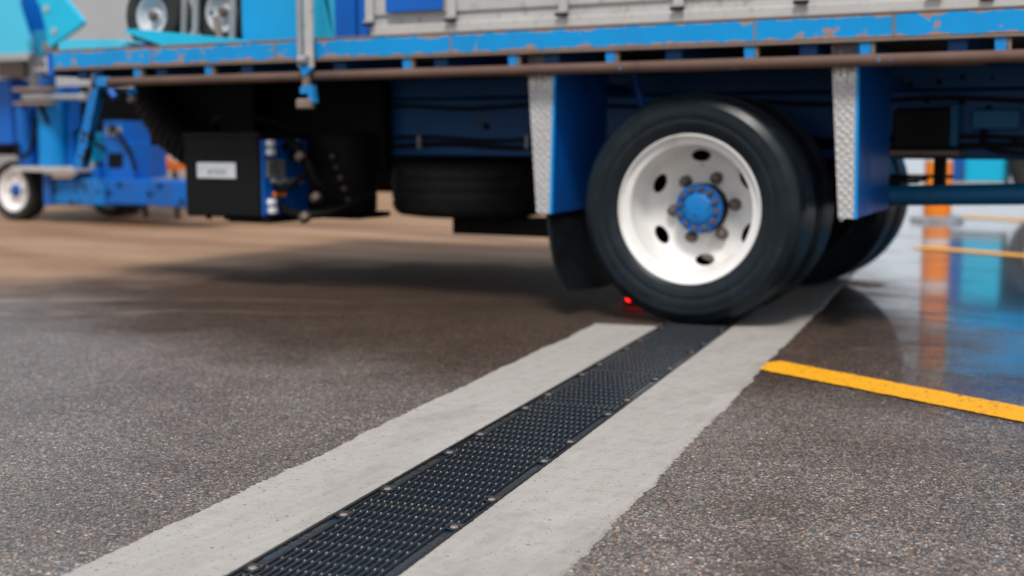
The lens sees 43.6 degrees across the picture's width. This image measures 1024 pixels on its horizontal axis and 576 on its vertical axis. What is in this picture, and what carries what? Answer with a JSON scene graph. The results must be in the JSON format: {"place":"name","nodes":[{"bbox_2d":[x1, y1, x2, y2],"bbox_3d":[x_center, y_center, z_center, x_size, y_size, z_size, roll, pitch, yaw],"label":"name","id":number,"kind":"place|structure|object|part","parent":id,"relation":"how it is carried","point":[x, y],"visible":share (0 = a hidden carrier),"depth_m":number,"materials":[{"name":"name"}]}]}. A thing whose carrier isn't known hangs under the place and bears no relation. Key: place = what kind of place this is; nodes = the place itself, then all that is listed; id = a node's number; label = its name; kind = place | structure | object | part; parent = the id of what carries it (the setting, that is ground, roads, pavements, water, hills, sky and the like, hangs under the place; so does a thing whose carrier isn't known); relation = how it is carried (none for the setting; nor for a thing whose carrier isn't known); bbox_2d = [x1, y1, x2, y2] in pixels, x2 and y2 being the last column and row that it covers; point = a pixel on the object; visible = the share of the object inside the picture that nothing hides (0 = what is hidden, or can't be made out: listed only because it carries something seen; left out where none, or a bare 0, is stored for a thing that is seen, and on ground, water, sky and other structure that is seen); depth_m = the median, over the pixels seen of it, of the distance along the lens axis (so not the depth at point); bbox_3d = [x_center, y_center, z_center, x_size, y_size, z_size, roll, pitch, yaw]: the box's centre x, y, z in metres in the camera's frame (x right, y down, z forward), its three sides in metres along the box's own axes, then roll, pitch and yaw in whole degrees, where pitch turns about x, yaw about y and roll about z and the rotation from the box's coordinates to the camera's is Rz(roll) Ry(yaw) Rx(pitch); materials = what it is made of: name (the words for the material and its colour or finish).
{"place":"outdoors","nodes":[
{"label":"outdoors","id":0,"kind":"place"},
{"bbox_2d":[0,0,582,176],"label":"grey building","id":1,"kind":"structure","parent":0,"point":[105,19],"depth_m":22.32,"materials":[{"name":"metal"}]},
{"bbox_2d":[0,159,1023,575],"bbox_3d":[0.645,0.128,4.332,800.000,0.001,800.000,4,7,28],"label":"ground","id":2,"kind":"structure","parent":0,"point":[160,367],"depth_m":3.36,"materials":[{"name":"grey asphalt"}]},
{"bbox_2d":[0,0,186,219],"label":"lifting machine","id":3,"kind":"object","parent":2,"relation":"on","point":[41,117],"visible":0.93,"depth_m":9.66,"materials":[{"name":"blue paint"}]},
{"bbox_2d":[143,156,185,218],"bbox_3d":[-2.845,-0.883,10.296,0.460,0.641,0.150,4,7,28],"label":"orange barrow","id":4,"kind":"object","parent":2,"relation":"on","point":[173,167],"visible":0.3,"depth_m":10.22,"materials":[{"name":"metal"}]},
{"bbox_2d":[61,323,656,575],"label":"concrete strip","id":5,"kind":"object","parent":2,"relation":"on","point":[224,537],"visible":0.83,"depth_m":2.38,"materials":[{"name":"grey concrete"}]},
{"bbox_2d":[47,0,1023,323],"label":"flatbed truck","id":6,"kind":"object","parent":2,"relation":"on","point":[645,154],"visible":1,"depth_m":4.54,"materials":[{"name":"blue paint"}]},
{"bbox_2d":[58,39,144,49],"bbox_3d":[-1.757,-1.050,5.560,0.385,0.058,0.200,4,7,28],"label":"cyan plate","id":7,"kind":"object","parent":6,"relation":"on","point":[65,44],"visible":0.55,"depth_m":5.47,"materials":[{"name":"paint"}]},
{"bbox_2d":[126,0,242,44],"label":"wheeled trolley","id":8,"kind":"object","parent":6,"relation":"on","point":[219,18],"visible":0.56,"depth_m":5.38,"materials":[{"name":"grey paint"}]},
{"bbox_2d":[123,29,250,45],"bbox_3d":[-1.346,-1.032,5.295,0.610,0.088,0.100,4,7,28],"label":"cyan plate","id":9,"kind":"object","parent":6,"relation":"on","point":[164,38],"visible":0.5,"depth_m":5.27,"materials":[{"name":"paint"}]},
{"bbox_2d":[241,0,411,40],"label":"machine casing","id":10,"kind":"object","parent":6,"relation":"on","point":[269,20],"depth_m":5.16,"materials":[{"name":"paint"}]},
{"bbox_2d":[399,271,855,575],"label":"concrete strip","id":11,"kind":"object","parent":2,"relation":"on","point":[561,514],"visible":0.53,"depth_m":2.45,"materials":[{"name":"grey concrete"}]},
{"bbox_2d":[624,298,634,304],"bbox_3d":[0.471,0.033,4.906,0.084,0.056,0.084,4,7,28],"label":"warning lamp","id":12,"kind":"object","parent":2,"relation":"on","point":[627,302],"visible":0.06,"depth_m":4.88,"materials":[{"name":"red plastic"}]},
{"bbox_2d":[844,280,885,285],"bbox_3d":[1.539,-0.023,5.603,0.128,0.001,0.184,-4,8,-29],"label":"yellow line","id":13,"kind":"object","parent":2,"relation":"on","point":[861,282],"visible":1,"depth_m":5.61,"materials":[{"name":"paint"}]},
{"bbox_2d":[760,361,1023,421],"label":"yellow line","id":14,"kind":"object","parent":2,"relation":"on","point":[989,407],"visible":1,"depth_m":3.19,"materials":[{"name":"paint"}]},
{"bbox_2d":[910,159,963,221],"bbox_3d":[3.308,-1.641,9.840,0.400,2.250,0.400,4,7,28],"label":"striped post","id":15,"kind":"object","parent":2,"relation":"on","point":[938,213],"visible":0.17,"depth_m":9.86,"materials":[{"name":"orange plastic"}]},
{"bbox_2d":[909,246,1023,256],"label":"yellow line","id":16,"kind":"object","parent":2,"relation":"on","point":[973,251],"visible":1,"depth_m":7.17,"materials":[{"name":"paint"}]},
{"bbox_2d":[952,159,1023,183],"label":"parked truck","id":17,"kind":"object","parent":2,"relation":"on","point":[969,171],"visible":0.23,"depth_m":11.39,"materials":[{"name":"blue paint"}]},
{"bbox_3d":[3.975,-1.255,11.468,0.180,0.570,0.013,4,7,28],"label":"locker door","id":18,"kind":"part","parent":17,"relation":"part of","materials":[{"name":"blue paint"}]},
{"bbox_2d":[960,215,1023,220],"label":"yellow line","id":19,"kind":"object","parent":2,"relation":"on","point":[1000,218],"visible":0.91,"depth_m":10.33,"materials":[{"name":"paint"}]},
{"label":"drain trough","id":20,"kind":"structure","parent":2,"relation":"in","visible":0},
{"bbox_2d":[226,499,481,575],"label":"drain grate","id":21,"kind":"object","parent":20,"relation":"on","point":[359,538],"visible":1,"depth_m":1.99,"materials":[{"name":"black metal"}]},
{"bbox_2d":[359,442,564,514],"bbox_3d":[-0.080,0.364,2.401,0.232,0.034,0.454,2,7,20],"label":"drain grate","id":22,"kind":"object","parent":20,"relation":"on","point":[469,478],"visible":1,"depth_m":2.37,"materials":[{"name":"black metal"}]},
{"bbox_2d":[459,400,623,452],"bbox_3d":[0.076,0.315,2.826,0.232,0.034,0.454,2,7,20],"label":"drain grate","id":23,"kind":"object","parent":20,"relation":"on","point":[547,426],"visible":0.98,"depth_m":2.80,"materials":[{"name":"black metal"}]},
{"bbox_2d":[532,368,667,407],"bbox_3d":[0.233,0.266,3.252,0.232,0.034,0.454,2,7,20],"label":"drain grate","id":24,"kind":"object","parent":20,"relation":"on","point":[600,388],"visible":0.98,"depth_m":3.23,"materials":[{"name":"black metal"}]},
{"bbox_2d":[587,344,702,374],"bbox_3d":[0.389,0.216,3.677,0.232,0.034,0.454,2,7,20],"label":"drain grate","id":25,"kind":"object","parent":20,"relation":"on","point":[657,359],"visible":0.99,"depth_m":3.66,"materials":[{"name":"black metal"}]},
{"bbox_2d":[629,324,730,348],"bbox_3d":[0.545,0.167,4.103,0.232,0.034,0.454,2,7,20],"label":"drain grate","id":26,"kind":"object","parent":20,"relation":"on","point":[674,335],"visible":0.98,"depth_m":4.08,"materials":[{"name":"black metal"}]},
{"bbox_2d":[664,310,753,327],"bbox_3d":[0.702,0.118,4.528,0.232,0.034,0.454,2,7,20],"label":"drain grate","id":27,"kind":"object","parent":20,"relation":"on","point":[730,322],"visible":0.29,"depth_m":4.38,"materials":[{"name":"black metal"}]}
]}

